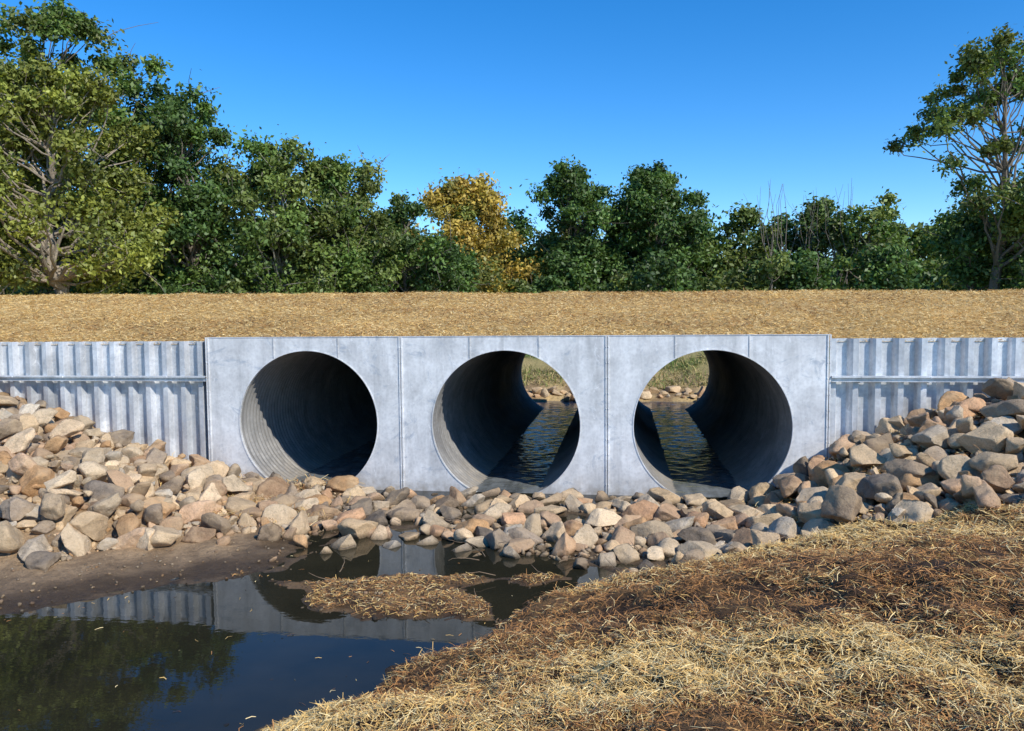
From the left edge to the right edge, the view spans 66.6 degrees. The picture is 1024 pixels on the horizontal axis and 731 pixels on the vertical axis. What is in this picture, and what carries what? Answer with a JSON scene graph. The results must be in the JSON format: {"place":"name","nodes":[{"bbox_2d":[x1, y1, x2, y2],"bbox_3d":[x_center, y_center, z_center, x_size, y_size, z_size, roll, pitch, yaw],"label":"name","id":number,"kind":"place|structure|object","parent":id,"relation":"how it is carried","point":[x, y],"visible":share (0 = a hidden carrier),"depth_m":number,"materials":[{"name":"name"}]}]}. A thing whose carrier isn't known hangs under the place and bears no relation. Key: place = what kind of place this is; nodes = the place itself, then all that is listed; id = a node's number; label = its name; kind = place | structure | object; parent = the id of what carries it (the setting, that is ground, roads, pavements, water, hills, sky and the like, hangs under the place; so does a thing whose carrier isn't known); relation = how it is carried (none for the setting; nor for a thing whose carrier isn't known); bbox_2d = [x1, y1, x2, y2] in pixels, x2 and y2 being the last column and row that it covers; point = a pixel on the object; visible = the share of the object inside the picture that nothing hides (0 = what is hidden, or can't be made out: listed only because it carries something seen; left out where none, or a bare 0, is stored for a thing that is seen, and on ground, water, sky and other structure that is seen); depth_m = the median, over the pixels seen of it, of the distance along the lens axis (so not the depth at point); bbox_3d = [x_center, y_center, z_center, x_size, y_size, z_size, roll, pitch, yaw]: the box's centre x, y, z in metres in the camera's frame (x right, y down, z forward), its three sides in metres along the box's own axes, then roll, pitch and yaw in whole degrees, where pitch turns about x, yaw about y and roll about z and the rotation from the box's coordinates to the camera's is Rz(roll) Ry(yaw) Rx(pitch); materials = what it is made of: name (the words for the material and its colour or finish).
{"place":"outdoors","nodes":[
{"label":"outdoors","id":0,"kind":"place"},
{"bbox_2d":[0,401,749,730],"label":"creek water","id":1,"kind":"structure","parent":0,"point":[70,668],"depth_m":8.78,"materials":[{"name":"black liquid"}]},
{"bbox_2d":[0,341,1023,730],"bbox_3d":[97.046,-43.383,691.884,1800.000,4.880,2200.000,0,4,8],"label":"ground","id":2,"kind":"structure","parent":0,"point":[196,569],"depth_m":7.60,"materials":[{"name":"soil"}]},
{"bbox_2d":[0,48,115,294],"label":"cottonwood tree","id":3,"kind":"object","parent":2,"relation":"on","point":[41,159],"visible":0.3,"depth_m":32.60,"materials":[{"name":"green plant"}]},
{"bbox_2d":[0,0,188,294],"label":"oak tree","id":4,"kind":"object","parent":2,"relation":"on","point":[54,23],"visible":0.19,"depth_m":37.80,"materials":[{"name":"green plant"}]},
{"bbox_2d":[0,53,192,295],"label":"cottonwood tree","id":5,"kind":"object","parent":2,"relation":"on","point":[90,266],"visible":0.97,"depth_m":32.16,"materials":[{"name":"green plant"}]},
{"bbox_2d":[0,341,210,460],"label":"sheet piles","id":6,"kind":"object","parent":2,"relation":"on","point":[173,415],"visible":0.5,"depth_m":16.70,"materials":[{"name":"grey metal"}]},
{"bbox_2d":[0,375,205,381],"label":"waler beam","id":7,"kind":"structure","parent":6,"relation":"attached to","point":[61,378],"depth_m":16.64,"materials":[{"name":"grey metal"}]},
{"bbox_2d":[80,73,239,294],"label":"oak tree","id":8,"kind":"object","parent":2,"relation":"on","point":[157,89],"visible":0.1,"depth_m":40.50,"materials":[{"name":"green plant"}]},
{"bbox_2d":[112,68,276,294],"bbox_3d":[-15.169,-7.441,37.609,7.801,12.987,8.672,0,4,8],"label":"oak tree","id":9,"kind":"object","parent":2,"relation":"on","point":[177,126],"visible":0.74,"depth_m":36.40,"materials":[{"name":"green plant"}]},
{"bbox_2d":[4,242,489,295],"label":"undergrowth","id":10,"kind":"object","parent":2,"relation":"on","point":[465,266],"visible":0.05,"depth_m":45.49,"materials":[{"name":"green plant"}]},
{"bbox_2d":[169,124,377,294],"bbox_3d":[-11.737,-6.340,39.312,7.936,11.631,10.699,1,4,22],"label":"elm tree","id":11,"kind":"object","parent":2,"relation":"on","point":[268,173],"visible":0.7,"depth_m":38.11,"materials":[{"name":"green plant"}]},
{"bbox_2d":[268,149,426,293],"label":"elm tree","id":12,"kind":"object","parent":2,"relation":"on","point":[351,208],"visible":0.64,"depth_m":40.38,"materials":[{"name":"green plant"}]},
{"bbox_2d":[337,196,476,293],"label":"elm tree","id":13,"kind":"object","parent":2,"relation":"on","point":[438,252],"visible":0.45,"depth_m":42.16,"materials":[{"name":"green plant"}]},
{"bbox_2d":[4,217,941,288],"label":"distant treeline","id":14,"kind":"object","parent":2,"relation":"on","point":[913,225],"depth_m":123.56,"materials":[{"name":"green plant"}]},
{"bbox_2d":[402,167,548,293],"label":"autumn ash tree","id":15,"kind":"object","parent":2,"relation":"on","point":[463,202],"visible":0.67,"depth_m":82.30,"materials":[{"name":"yellow plant"}]},
{"bbox_2d":[0,377,1023,643],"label":"riprap rocks","id":16,"kind":"object","parent":2,"relation":"on","point":[54,471],"visible":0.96,"depth_m":12.58,"materials":[{"name":"beige stone"}]},
{"bbox_2d":[4,186,1022,294],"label":"distant treeline","id":17,"kind":"object","parent":2,"relation":"on","point":[886,259],"visible":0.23,"depth_m":84.95,"materials":[{"name":"green plant"}]},
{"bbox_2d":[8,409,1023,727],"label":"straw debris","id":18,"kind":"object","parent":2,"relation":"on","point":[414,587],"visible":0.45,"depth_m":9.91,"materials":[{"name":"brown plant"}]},
{"bbox_2d":[205,334,831,497],"bbox_3d":[0.777,0.696,22.497,12.470,3.478,14.249,0,4,8],"label":"triple pipe culvert","id":19,"kind":"object","parent":2,"relation":"on","point":[442,413],"visible":0.84,"depth_m":16.03,"materials":[{"name":"concrete"}]},
{"bbox_2d":[310,515,783,598],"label":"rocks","id":20,"kind":"object","parent":2,"relation":"on","point":[508,542],"visible":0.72,"depth_m":10.75,"materials":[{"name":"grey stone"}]},
{"bbox_2d":[504,154,641,291],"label":"ash tree","id":21,"kind":"object","parent":2,"relation":"on","point":[578,203],"visible":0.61,"depth_m":87.75,"materials":[{"name":"green plant"}]},
{"bbox_2d":[526,386,704,408],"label":"riprap rocks","id":22,"kind":"object","parent":2,"relation":"on","point":[545,392],"visible":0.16,"depth_m":32.18,"materials":[{"name":"beige stone"}]},
{"bbox_2d":[260,498,1023,730],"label":"straw mulch","id":23,"kind":"object","parent":2,"relation":"on","point":[385,700],"visible":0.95,"depth_m":5.70,"materials":[{"name":"beige plant"}]},
{"bbox_2d":[600,159,723,292],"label":"ash tree","id":24,"kind":"object","parent":2,"relation":"on","point":[651,201],"visible":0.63,"depth_m":87.11,"materials":[{"name":"green plant"}]},
{"bbox_2d":[522,351,829,389],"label":"bank grass","id":25,"kind":"structure","parent":2,"relation":"on","point":[682,381],"depth_m":34.22,"materials":[{"name":"plant"}]},
{"bbox_2d":[757,181,862,284],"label":"bare shrub","id":26,"kind":"object","parent":2,"relation":"on","point":[809,246],"visible":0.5,"depth_m":90.19,"materials":[{"name":"brown plant"}]},
{"bbox_2d":[830,337,1023,456],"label":"sheet piles","id":27,"kind":"object","parent":2,"relation":"on","point":[864,406],"visible":0.43,"depth_m":14.50,"materials":[{"name":"grey metal"}]},
{"bbox_2d":[831,376,1023,382],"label":"waler beam","id":28,"kind":"structure","parent":27,"relation":"attached to","point":[862,379],"depth_m":14.34,"materials":[{"name":"grey metal"}]},
{"bbox_2d":[882,22,1023,290],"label":"cottonwood tree","id":29,"kind":"object","parent":2,"relation":"on","point":[977,62],"visible":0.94,"depth_m":35.22,"materials":[{"name":"green plant"}]},
{"bbox_2d":[899,201,1012,291],"bbox_3d":[22.088,-4.557,37.670,5.986,7.156,6.305,0,4,8],"label":"elm tree","id":30,"kind":"object","parent":2,"relation":"on","point":[960,240],"visible":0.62,"depth_m":36.93,"materials":[{"name":"green plant"}]},
{"bbox_2d":[971,166,1023,289],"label":"elm tree","id":31,"kind":"object","parent":2,"relation":"on","point":[1012,219],"visible":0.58,"depth_m":34.95,"materials":[{"name":"green plant"}]},
{"bbox_2d":[0,288,1023,344],"bbox_3d":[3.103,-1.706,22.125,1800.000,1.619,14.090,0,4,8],"label":"embankment","id":32,"kind":"structure","parent":0,"point":[588,323],"depth_m":17.50,"materials":[{"name":"plant"}]},
{"bbox_2d":[0,0,1023,260],"label":"sky","id":33,"kind":"structure","parent":0,"point":[739,97],"materials":[{"name":"blue"}]}
]}

